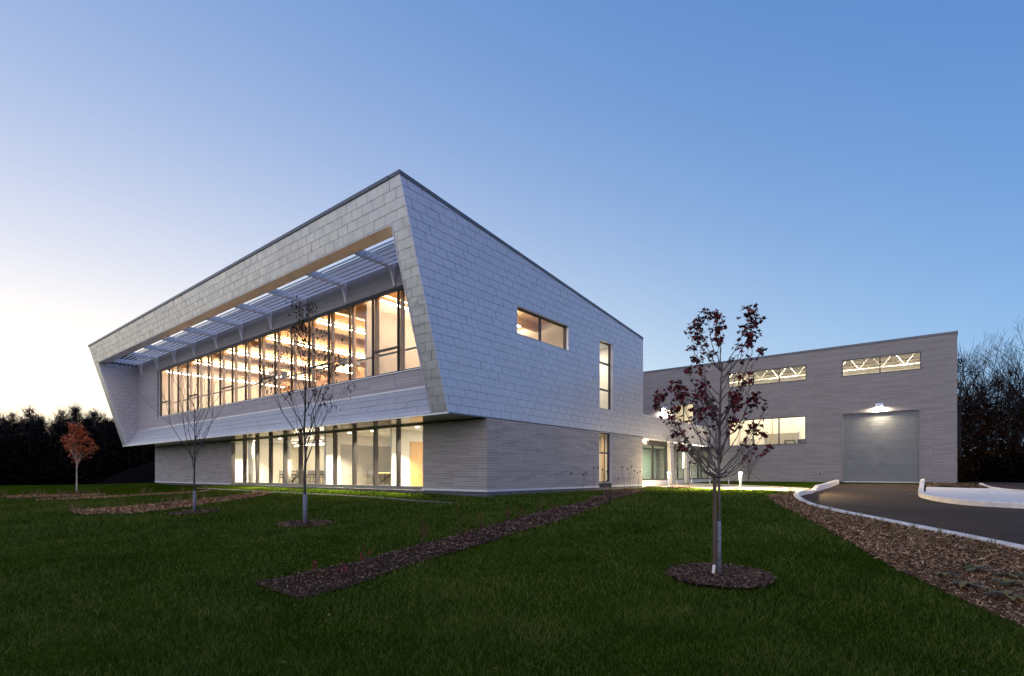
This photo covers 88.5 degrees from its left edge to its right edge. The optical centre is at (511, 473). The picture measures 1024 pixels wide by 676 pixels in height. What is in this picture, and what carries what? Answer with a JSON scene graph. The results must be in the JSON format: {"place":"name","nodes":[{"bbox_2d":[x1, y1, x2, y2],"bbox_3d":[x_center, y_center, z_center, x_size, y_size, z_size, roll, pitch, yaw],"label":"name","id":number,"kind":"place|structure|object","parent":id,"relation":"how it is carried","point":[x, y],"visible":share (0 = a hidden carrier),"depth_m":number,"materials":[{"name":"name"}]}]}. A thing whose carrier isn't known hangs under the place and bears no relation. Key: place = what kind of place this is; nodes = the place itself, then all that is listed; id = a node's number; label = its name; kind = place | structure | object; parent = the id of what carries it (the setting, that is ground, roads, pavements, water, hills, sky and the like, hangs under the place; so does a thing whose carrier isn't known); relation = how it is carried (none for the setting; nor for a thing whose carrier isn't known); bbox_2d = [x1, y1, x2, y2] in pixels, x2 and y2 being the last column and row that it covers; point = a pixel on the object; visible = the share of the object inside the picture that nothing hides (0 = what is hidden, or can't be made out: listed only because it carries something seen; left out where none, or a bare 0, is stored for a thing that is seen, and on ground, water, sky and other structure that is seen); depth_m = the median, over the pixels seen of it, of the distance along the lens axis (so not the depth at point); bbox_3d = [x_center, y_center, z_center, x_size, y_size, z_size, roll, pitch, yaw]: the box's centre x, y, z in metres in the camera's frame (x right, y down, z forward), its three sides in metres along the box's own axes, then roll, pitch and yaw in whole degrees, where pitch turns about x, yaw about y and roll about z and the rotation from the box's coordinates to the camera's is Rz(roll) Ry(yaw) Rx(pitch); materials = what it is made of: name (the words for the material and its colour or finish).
{"place":"outdoors","nodes":[
{"label":"outdoors","id":0,"kind":"place"},
{"bbox_2d":[0,480,1023,675],"bbox_3d":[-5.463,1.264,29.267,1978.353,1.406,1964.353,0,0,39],"label":"lawn ground","id":1,"kind":"structure","parent":0,"point":[130,488],"depth_m":6.39,"materials":[{"name":"green plant"}]},
{"bbox_2d":[0,413,26,453],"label":"forest tree","id":2,"kind":"object","parent":1,"relation":"on","point":[3,424],"visible":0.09,"depth_m":70.04,"materials":[{"name":"green plant"}]},
{"bbox_2d":[0,409,30,471],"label":"forest tree","id":3,"kind":"object","parent":1,"relation":"on","point":[10,420],"visible":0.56,"depth_m":60.83,"materials":[{"name":"green plant"}]},
{"bbox_2d":[0,415,42,460],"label":"forest tree","id":4,"kind":"object","parent":1,"relation":"on","point":[22,433],"visible":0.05,"depth_m":72.05,"materials":[{"name":"green plant"}]},
{"bbox_2d":[0,419,59,484],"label":"forest tree","id":5,"kind":"object","parent":1,"relation":"on","point":[33,438],"visible":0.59,"depth_m":60.42,"materials":[{"name":"green plant"}]},
{"bbox_2d":[14,402,45,454],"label":"forest tree","id":6,"kind":"object","parent":1,"relation":"on","point":[28,410],"visible":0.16,"depth_m":73.75,"materials":[{"name":"green plant"}]},
{"bbox_2d":[18,415,54,458],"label":"forest tree","id":7,"kind":"object","parent":1,"relation":"on","point":[41,424],"visible":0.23,"depth_m":63.81,"materials":[{"name":"green plant"}]},
{"bbox_2d":[26,412,53,449],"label":"forest tree","id":8,"kind":"object","parent":1,"relation":"on","point":[42,417],"visible":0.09,"depth_m":74.00,"materials":[{"name":"green plant"}]},
{"bbox_2d":[0,493,106,497],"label":"wood chips","id":9,"kind":"object","parent":1,"relation":"on","point":[48,495],"visible":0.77,"depth_m":28.82,"materials":[{"name":"brown wood"}]},
{"bbox_2d":[46,412,60,450],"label":"forest tree","id":10,"kind":"object","parent":1,"relation":"on","point":[53,425],"visible":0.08,"depth_m":74.17,"materials":[{"name":"green plant"}]},
{"bbox_2d":[45,403,75,484],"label":"forest tree","id":11,"kind":"object","parent":1,"relation":"on","point":[62,427],"visible":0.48,"depth_m":60.87,"materials":[{"name":"green plant"}]},
{"bbox_2d":[63,402,88,418],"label":"forest tree","id":12,"kind":"object","parent":1,"relation":"on","point":[76,404],"visible":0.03,"depth_m":78.88,"materials":[{"name":"green plant"}]},
{"bbox_2d":[59,402,93,451],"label":"forest tree","id":13,"kind":"object","parent":1,"relation":"on","point":[75,411],"visible":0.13,"depth_m":69.99,"materials":[{"name":"green plant"}]},
{"bbox_2d":[50,413,108,459],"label":"forest tree","id":14,"kind":"object","parent":1,"relation":"on","point":[85,423],"visible":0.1,"depth_m":66.01,"materials":[{"name":"green plant"}]},
{"bbox_2d":[60,419,99,491],"bbox_3d":[-26.438,-1.050,32.090,2.264,4.574,2.084,0,0,39],"label":"red maple tree","id":15,"kind":"object","parent":1,"relation":"on","point":[76,435],"visible":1,"depth_m":32.14,"materials":[{"name":"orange plant"}]},
{"bbox_2d":[29,439,136,484],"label":"undergrowth shrub","id":16,"kind":"object","parent":1,"relation":"on","point":[81,464],"visible":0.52,"depth_m":56.70,"materials":[{"name":"green plant"}]},
{"bbox_2d":[86,408,107,446],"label":"forest tree","id":17,"kind":"object","parent":1,"relation":"on","point":[96,414],"visible":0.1,"depth_m":72.18,"materials":[{"name":"green plant"}]},
{"bbox_2d":[81,413,124,463],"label":"forest tree","id":18,"kind":"object","parent":1,"relation":"on","point":[104,422],"visible":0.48,"depth_m":60.92,"materials":[{"name":"green plant"}]},
{"bbox_2d":[89,416,127,458],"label":"forest tree","id":19,"kind":"object","parent":1,"relation":"on","point":[108,436],"visible":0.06,"depth_m":64.74,"materials":[{"name":"green plant"}]},
{"bbox_2d":[93,461,155,483],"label":"soil mound","id":20,"kind":"object","parent":1,"relation":"on","point":[144,473],"visible":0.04,"depth_m":48.69,"materials":[{"name":"black soil"}]},
{"bbox_2d":[69,491,271,514],"bbox_3d":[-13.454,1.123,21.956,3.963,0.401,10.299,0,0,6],"label":"mulch bed","id":21,"kind":"object","parent":1,"relation":"on","point":[171,505],"visible":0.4,"depth_m":19.38,"materials":[{"name":"brown wood"}]},
{"bbox_2d":[140,361,226,511],"bbox_3d":[-10.233,-1.200,16.810,2.108,5.032,2.178,0,0,10],"label":"bare sapling","id":22,"kind":"object","parent":1,"relation":"on","point":[194,491],"visible":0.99,"depth_m":16.77,"materials":[{"name":"dark bark"},{"name":"plastic"}]},
{"bbox_2d":[255,295,356,522],"bbox_3d":[-5.306,-1.583,13.477,2.343,5.880,2.033,0,0,-32],"label":"locust tree","id":23,"kind":"object","parent":1,"relation":"on","point":[301,324],"visible":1,"depth_m":13.34,"materials":[{"name":"brown plant"}]},
{"bbox_2d":[197,488,451,502],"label":"gravel","id":24,"kind":"structure","parent":1,"relation":"on","point":[326,494],"depth_m":23.23,"materials":[{"name":"stone"}]},
{"bbox_2d":[88,169,714,496],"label":"office building","id":25,"kind":"structure","parent":1,"relation":"on","point":[463,382],"depth_m":25.03,"materials":[{"name":"metal"}]},
{"bbox_2d":[167,371,283,387],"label":"linear light","id":26,"kind":"object","parent":25,"relation":"hanging from","point":[221,378],"visible":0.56,"depth_m":42.10,"materials":[{"name":"white paint"}]},
{"bbox_2d":[194,361,315,380],"bbox_3d":[-18.880,-7.880,39.425,0.080,0.630,9.050,0,0,39],"label":"linear light","id":27,"kind":"object","parent":25,"relation":"hanging from","point":[242,369],"visible":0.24,"depth_m":38.21,"materials":[{"name":"white paint"}]},
{"bbox_2d":[268,370,287,377],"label":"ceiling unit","id":28,"kind":"structure","parent":25,"relation":"hanging from","point":[284,373],"depth_m":38.99,"materials":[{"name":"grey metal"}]},
{"bbox_2d":[227,350,351,372],"bbox_3d":[-14.888,-7.880,36.202,0.080,0.630,9.050,0,0,39],"label":"linear light","id":29,"kind":"object","parent":25,"relation":"hanging from","point":[283,360],"visible":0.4,"depth_m":34.91,"materials":[{"name":"white paint"}]},
{"bbox_2d":[159,285,420,417],"bbox_3d":[-14.383,-5.945,29.522,30.440,3.580,0.130,0,0,39],"label":"window","id":30,"kind":"structure","parent":25,"relation":"in","point":[397,289],"depth_m":27.42,"materials":[{"name":"brown metal"}]},
{"bbox_2d":[306,470,314,483],"bbox_3d":[-12.474,0.246,32.267,0.568,0.882,0.544,0,0,39],"label":"meeting chair","id":31,"kind":"object","parent":25,"relation":"on","point":[310,472],"visible":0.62,"depth_m":32.13,"materials":[{"name":"white plastic"}]},
{"bbox_2d":[267,331,364,357],"bbox_3d":[-10.897,-7.880,32.980,0.080,0.630,9.050,0,0,39],"label":"linear light","id":32,"kind":"object","parent":25,"relation":"hanging from","point":[282,340],"visible":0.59,"depth_m":31.83,"materials":[{"name":"white paint"}]},
{"bbox_2d":[231,423,423,489],"bbox_3d":[-11.182,-0.742,28.814,18.850,2.915,0.230,0,0,39],"label":"window","id":33,"kind":"structure","parent":25,"relation":"in","point":[335,484],"depth_m":28.15,"materials":[{"name":"brown metal"}]},
{"bbox_2d":[316,320,364,333],"bbox_3d":[-6.906,-7.880,29.757,0.080,0.630,9.050,0,0,39],"label":"linear light","id":34,"kind":"object","parent":25,"relation":"hanging from","point":[342,327],"visible":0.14,"depth_m":27.26,"materials":[{"name":"white paint"}]},
{"bbox_2d":[339,358,360,367],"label":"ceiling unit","id":35,"kind":"structure","parent":25,"relation":"hanging from","point":[357,363],"depth_m":34.97,"materials":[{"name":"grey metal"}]},
{"bbox_2d":[380,299,407,309],"bbox_3d":[-2.946,-7.880,26.495,0.080,0.630,8.950,0,0,39],"label":"linear light","id":36,"kind":"object","parent":25,"relation":"hanging from","point":[389,302],"visible":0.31,"depth_m":23.39,"materials":[{"name":"white paint"}]},
{"bbox_2d":[410,442,423,485],"bbox_3d":[-4.806,-0.465,26.873,0.130,2.300,1.040,0,0,39],"label":"door","id":37,"kind":"structure","parent":25,"relation":"in","point":[416,448],"depth_m":26.80,"materials":[{"name":"brown wood"}]},
{"bbox_2d":[517,305,568,350],"bbox_3d":[1.362,-6.436,23.563,0.268,1.186,3.960,0,0,39],"label":"window","id":38,"kind":"structure","parent":25,"relation":"in","point":[540,317],"depth_m":23.84,"materials":[{"name":"metal"}]},
{"bbox_2d":[599,432,611,482],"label":"window","id":39,"kind":"structure","parent":25,"relation":"in","point":[609,435],"depth_m":28.41,"materials":[{"name":"metal"}]},
{"bbox_2d":[599,340,612,410],"bbox_3d":[4.918,-5.186,27.966,0.268,3.606,1.460,0,0,39],"label":"window","id":40,"kind":"structure","parent":25,"relation":"in","point":[610,346],"depth_m":28.48,"materials":[{"name":"metal"}]},
{"bbox_2d":[642,439,709,480],"bbox_3d":[11.565,-0.845,36.840,0.220,2.540,13.220,0,0,39],"label":"window","id":41,"kind":"structure","parent":25,"relation":"in","point":[652,443],"depth_m":35.22,"materials":[{"name":"grey metal"}]},
{"bbox_2d":[254,490,635,598],"bbox_3d":[1.994,1.187,17.583,2.095,0.686,24.207,0,0,23],"label":"mulch strip","id":42,"kind":"object","parent":1,"relation":"on","point":[317,582],"visible":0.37,"depth_m":8.09,"materials":[{"name":"brown wood"}]},
{"bbox_2d":[357,545,371,564],"bbox_3d":[-2.360,1.323,8.374,0.235,0.352,0.205,0,0,-28],"label":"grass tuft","id":43,"kind":"object","parent":42,"relation":"on","point":[363,556],"visible":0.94,"depth_m":8.36,"materials":[{"name":"green plant"}]},
{"bbox_2d":[255,488,643,597],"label":"wood chips","id":44,"kind":"object","parent":42,"relation":"on","point":[606,495],"visible":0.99,"depth_m":10.36,"materials":[{"name":"brown wood"}]},
{"bbox_2d":[16,509,980,675],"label":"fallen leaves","id":45,"kind":"object","parent":1,"relation":"on","point":[436,613],"visible":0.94,"depth_m":6.24,"materials":[{"name":"brown plant"}]},
{"bbox_2d":[652,302,773,573],"bbox_3d":[2.902,-0.484,7.609,1.703,4.037,0.968,0,0,-3],"label":"maple tree","id":46,"kind":"object","parent":1,"relation":"on","point":[735,398],"visible":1,"depth_m":7.53,"materials":[{"name":"red plant"}]},
{"bbox_2d":[668,565,770,588],"bbox_3d":[2.967,1.463,7.550,1.435,0.071,1.444,0,0,39],"label":"mulch ring","id":47,"kind":"object","parent":1,"relation":"on","point":[723,586],"visible":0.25,"depth_m":6.99,"materials":[{"name":"brown wood"}]},
{"bbox_2d":[711,474,722,574],"bbox_3d":[2.953,0.795,7.571,0.140,1.580,0.090,0,0,3],"label":"tree stake","id":48,"kind":"object","parent":47,"relation":"on","point":[715,520],"visible":0.92,"depth_m":7.54,"materials":[{"name":"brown wood"}]},
{"bbox_2d":[663,562,775,588],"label":"wood chips","id":49,"kind":"object","parent":47,"relation":"on","point":[736,578],"visible":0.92,"depth_m":7.43,"materials":[{"name":"brown wood"}]},
{"bbox_2d":[652,483,810,490],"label":"footpath","id":50,"kind":"structure","parent":1,"relation":"on","point":[722,486],"depth_m":30.41,"materials":[{"name":"white concrete"}]},
{"bbox_2d":[733,439,765,481],"bbox_3d":[17.670,-1.072,39.216,2.324,3.499,1.744,0,0,39],"label":"bare shrub","id":51,"kind":"object","parent":1,"relation":"on","point":[748,469],"visible":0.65,"depth_m":39.13,"materials":[{"name":"brown plant"}]},
{"bbox_2d":[643,331,957,484],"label":"workshop building","id":52,"kind":"structure","parent":1,"relation":"on","point":[822,402],"depth_m":36.61,"materials":[{"name":"beige stone"}]},
{"bbox_2d":[737,419,772,444],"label":"gantry frame","id":53,"kind":"object","parent":52,"relation":"on","point":[750,433],"visible":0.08,"depth_m":43.65,"materials":[{"name":"white metal"}]},
{"bbox_2d":[729,416,805,445],"bbox_3d":[19.061,-3.140,39.455,5.360,2.010,0.172,0,0,39],"label":"window","id":54,"kind":"structure","parent":52,"relation":"in","point":[796,416],"depth_m":38.86,"materials":[{"name":"grey metal"}]},
{"bbox_2d":[729,365,806,387],"bbox_3d":[19.077,-7.265,39.443,5.400,1.100,0.172,0,0,39],"label":"window","id":55,"kind":"structure","parent":52,"relation":"in","point":[799,365],"depth_m":39.05,"materials":[{"name":"grey metal"}]},
{"bbox_2d":[764,431,798,443],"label":"inner door","id":56,"kind":"structure","parent":52,"relation":"in","point":[783,436],"depth_m":48.33,"materials":[{"name":"wood"}]},
{"bbox_2d":[842,351,920,376],"bbox_3d":[24.535,-7.255,35.036,4.330,1.140,0.172,0,0,39],"label":"window","id":57,"kind":"structure","parent":52,"relation":"in","point":[919,351],"depth_m":34.96,"materials":[{"name":"grey metal"}]},
{"bbox_2d":[842,408,920,482],"bbox_3d":[24.569,-1.800,35.086,4.320,4.770,0.330,0,0,39],"label":"overhead door","id":58,"kind":"structure","parent":52,"relation":"in","point":[885,445],"depth_m":34.98,"materials":[{"name":"metal"}]},
{"bbox_2d":[811,480,838,491],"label":"kerb","id":59,"kind":"structure","parent":1,"relation":"on","point":[819,487],"depth_m":30.37,"materials":[{"name":"concrete"}]},
{"bbox_2d":[834,509,860,515],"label":"kerb","id":60,"kind":"structure","parent":1,"relation":"on","point":[843,511],"depth_m":14.40,"materials":[{"name":"concrete"}]},
{"bbox_2d":[859,514,897,522],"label":"kerb","id":61,"kind":"structure","parent":1,"relation":"on","point":[883,519],"depth_m":12.96,"materials":[{"name":"concrete"}]},
{"bbox_2d":[766,492,1023,624],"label":"mulch bed","id":62,"kind":"object","parent":1,"relation":"on","point":[966,590],"visible":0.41,"depth_m":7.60,"materials":[{"name":"brown wood"}]},
{"bbox_2d":[934,571,962,577],"bbox_3d":[6.090,1.399,7.394,0.299,0.045,0.349,0,0,25],"label":"hosta plant","id":63,"kind":"object","parent":62,"relation":"on","point":[944,573],"visible":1,"depth_m":7.33,"materials":[{"name":"green plant"}]},
{"bbox_2d":[947,580,986,589],"bbox_3d":[5.881,1.423,6.777,0.386,0.061,0.499,0,0,3],"label":"hosta plant","id":64,"kind":"object","parent":62,"relation":"on","point":[961,583],"visible":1,"depth_m":6.74,"materials":[{"name":"green plant"}]},
{"bbox_2d":[959,529,979,549],"bbox_3d":[7.902,1.119,9.084,0.404,0.420,0.386,0,0,-39],"label":"sedge plant","id":65,"kind":"object","parent":62,"relation":"on","point":[968,545],"visible":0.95,"depth_m":9.09,"materials":[{"name":"green plant"}]},
{"bbox_2d":[959,564,992,570],"bbox_3d":[6.701,1.366,7.625,0.455,0.064,0.411,0,0,-24],"label":"hosta plant","id":66,"kind":"object","parent":62,"relation":"on","point":[970,567],"visible":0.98,"depth_m":7.61,"materials":[{"name":"green plant"}]},
{"bbox_2d":[983,529,1002,547],"bbox_3d":[8.457,1.130,9.276,0.355,0.369,0.340,0,0,34],"label":"sedge plant","id":67,"kind":"object","parent":62,"relation":"on","point":[992,544],"visible":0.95,"depth_m":9.27,"materials":[{"name":"green plant"}]},
{"bbox_2d":[984,578,1023,584],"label":"hosta plant","id":68,"kind":"object","parent":62,"relation":"on","point":[1005,581],"visible":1,"depth_m":6.91,"materials":[{"name":"green plant"}]},
{"bbox_2d":[985,589,1023,600],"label":"hosta plant","id":69,"kind":"object","parent":62,"relation":"on","point":[1009,594],"visible":1,"depth_m":6.32,"materials":[{"name":"green plant"}]},
{"bbox_2d":[993,571,1023,577],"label":"hosta plant","id":70,"kind":"object","parent":62,"relation":"on","point":[1013,574],"visible":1,"depth_m":7.24,"materials":[{"name":"green plant"}]},
{"bbox_2d":[894,521,944,531],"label":"kerb","id":71,"kind":"structure","parent":1,"relation":"on","point":[928,528],"depth_m":11.55,"materials":[{"name":"concrete"}]},
{"bbox_2d":[925,482,987,487],"bbox_3d":[25.472,0.657,30.251,2.700,0.203,5.400,0,0,39],"label":"mulch bed","id":72,"kind":"object","parent":1,"relation":"on","point":[975,485],"visible":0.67,"depth_m":29.75,"materials":[{"name":"brown wood"}]},
{"bbox_2d":[942,530,994,542],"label":"kerb","id":73,"kind":"structure","parent":1,"relation":"on","point":[985,539],"depth_m":10.29,"materials":[{"name":"concrete"}]},
{"bbox_2d":[918,479,1023,508],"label":"kerb","id":74,"kind":"structure","parent":1,"relation":"on","point":[922,494],"depth_m":19.72,"materials":[{"name":"concrete"}]},
{"bbox_2d":[957,376,990,470],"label":"forest tree","id":75,"kind":"object","parent":1,"relation":"on","point":[972,430],"visible":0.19,"depth_m":57.05,"materials":[{"name":"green plant"}]},
{"bbox_2d":[957,446,993,481],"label":"undergrowth shrub","id":76,"kind":"object","parent":1,"relation":"on","point":[973,466],"visible":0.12,"depth_m":56.45,"materials":[{"name":"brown plant"}]},
{"bbox_2d":[957,392,994,457],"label":"forest tree","id":77,"kind":"object","parent":1,"relation":"on","point":[973,427],"visible":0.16,"depth_m":61.76,"materials":[{"name":"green plant"}]},
{"bbox_2d":[957,448,999,481],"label":"undergrowth shrub","id":78,"kind":"object","parent":1,"relation":"on","point":[961,468],"visible":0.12,"depth_m":51.04,"materials":[{"name":"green plant"}]},
{"bbox_2d":[957,350,1008,481],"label":"forest tree","id":79,"kind":"object","parent":1,"relation":"on","point":[971,416],"visible":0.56,"depth_m":55.11,"materials":[{"name":"brown plant"}]},
{"bbox_2d":[962,388,1014,455],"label":"forest tree","id":80,"kind":"object","parent":1,"relation":"on","point":[983,438],"visible":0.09,"depth_m":61.87,"materials":[{"name":"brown plant"}]},
{"bbox_2d":[957,371,1022,449],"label":"bare tree","id":81,"kind":"object","parent":1,"relation":"on","point":[991,407],"visible":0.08,"depth_m":65.44,"materials":[{"name":"brown plant"}]},
{"bbox_2d":[957,448,1023,482],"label":"undergrowth shrub","id":82,"kind":"object","parent":1,"relation":"on","point":[995,469],"visible":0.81,"depth_m":52.85,"materials":[{"name":"green plant"}]},
{"bbox_2d":[957,371,1023,467],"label":"forest tree","id":83,"kind":"object","parent":1,"relation":"on","point":[977,441],"visible":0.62,"depth_m":56.49,"materials":[{"name":"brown plant"}]},
{"bbox_2d":[957,331,1023,456],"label":"bare tree","id":84,"kind":"object","parent":1,"relation":"on","point":[981,384],"visible":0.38,"depth_m":57.98,"materials":[{"name":"brown plant"}]},
{"bbox_2d":[958,319,1023,453],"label":"bare tree","id":85,"kind":"object","parent":1,"relation":"on","point":[1011,399],"visible":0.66,"depth_m":58.14,"materials":[{"name":"brown plant"}]},
{"bbox_2d":[958,433,1023,481],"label":"undergrowth shrub","id":86,"kind":"object","parent":1,"relation":"on","point":[997,453],"visible":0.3,"depth_m":54.34,"materials":[{"name":"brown plant"}]},
{"bbox_2d":[974,362,1023,462],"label":"forest tree","id":87,"kind":"object","parent":1,"relation":"on","point":[999,420],"visible":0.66,"depth_m":56.10,"materials":[{"name":"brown plant"}]},
{"bbox_2d":[978,337,1023,407],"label":"bare tree","id":88,"kind":"object","parent":1,"relation":"on","point":[1010,369],"visible":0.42,"depth_m":64.53,"materials":[{"name":"brown plant"}]},
{"bbox_2d":[979,483,1023,490],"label":"kerb","id":89,"kind":"structure","parent":1,"relation":"on","point":[1000,488],"depth_m":26.82,"materials":[{"name":"concrete"}]},
{"bbox_2d":[986,385,1023,452],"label":"forest tree","id":90,"kind":"object","parent":1,"relation":"on","point":[1006,424],"visible":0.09,"depth_m":64.58,"materials":[{"name":"brown plant"}]},
{"bbox_2d":[993,540,1023,548],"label":"kerb","id":91,"kind":"structure","parent":1,"relation":"on","point":[1014,545],"depth_m":9.39,"materials":[{"name":"concrete"}]},
{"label":"mulch ring","id":92,"kind":"structure","parent":1,"relation":"on","visible":0},
{"bbox_2d":[661,424,684,486],"bbox_3d":[9.149,-1.029,29.641,1.563,3.829,1.530,0,0,39],"label":"birch tree","id":93,"kind":"object","parent":92,"relation":"on","point":[676,444],"visible":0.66,"depth_m":29.44,"materials":[{"name":"brown plant"}]},
{"bbox_2d":[0,0,1023,449],"label":"sky","id":94,"kind":"structure","parent":0,"point":[851,171],"materials":[{"name":"blue"}]},
{"bbox_2d":[800,484,1023,544],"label":"driveway","id":95,"kind":"structure","parent":0,"point":[898,502],"depth_m":17.29,"materials":[{"name":"grey asphalt"}]},
{"bbox_2d":[925,487,1023,502],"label":"island paving","id":96,"kind":"structure","parent":0,"point":[990,494],"depth_m":23.46,"materials":[{"name":"concrete"}]},
{"bbox_2d":[962,481,1023,489],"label":"parking area","id":97,"kind":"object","parent":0,"point":[1011,485],"visible":0.68,"depth_m":31.60,"materials":[{"name":"asphalt"}]},
{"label":"mulch bed","id":98,"kind":"structure","parent":0,"visible":0},
{"bbox_2d":[35,490,209,500],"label":"wood chips","id":99,"kind":"object","parent":98,"relation":"on","point":[109,495],"visible":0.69,"depth_m":27.15,"materials":[{"name":"brown wood"}]},
{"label":"mulch ring","id":100,"kind":"structure","parent":0,"visible":0},
{"bbox_2d":[276,519,333,526],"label":"wood chips","id":101,"kind":"object","parent":100,"relation":"on","point":[300,523],"visible":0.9,"depth_m":13.26,"materials":[{"name":"brown wood"}]},
{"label":"mulch ring","id":102,"kind":"structure","parent":0,"visible":0},
{"bbox_2d":[169,508,219,514],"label":"wood chips","id":103,"kind":"object","parent":102,"relation":"on","point":[191,511],"visible":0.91,"depth_m":16.67,"materials":[{"name":"brown wood"}]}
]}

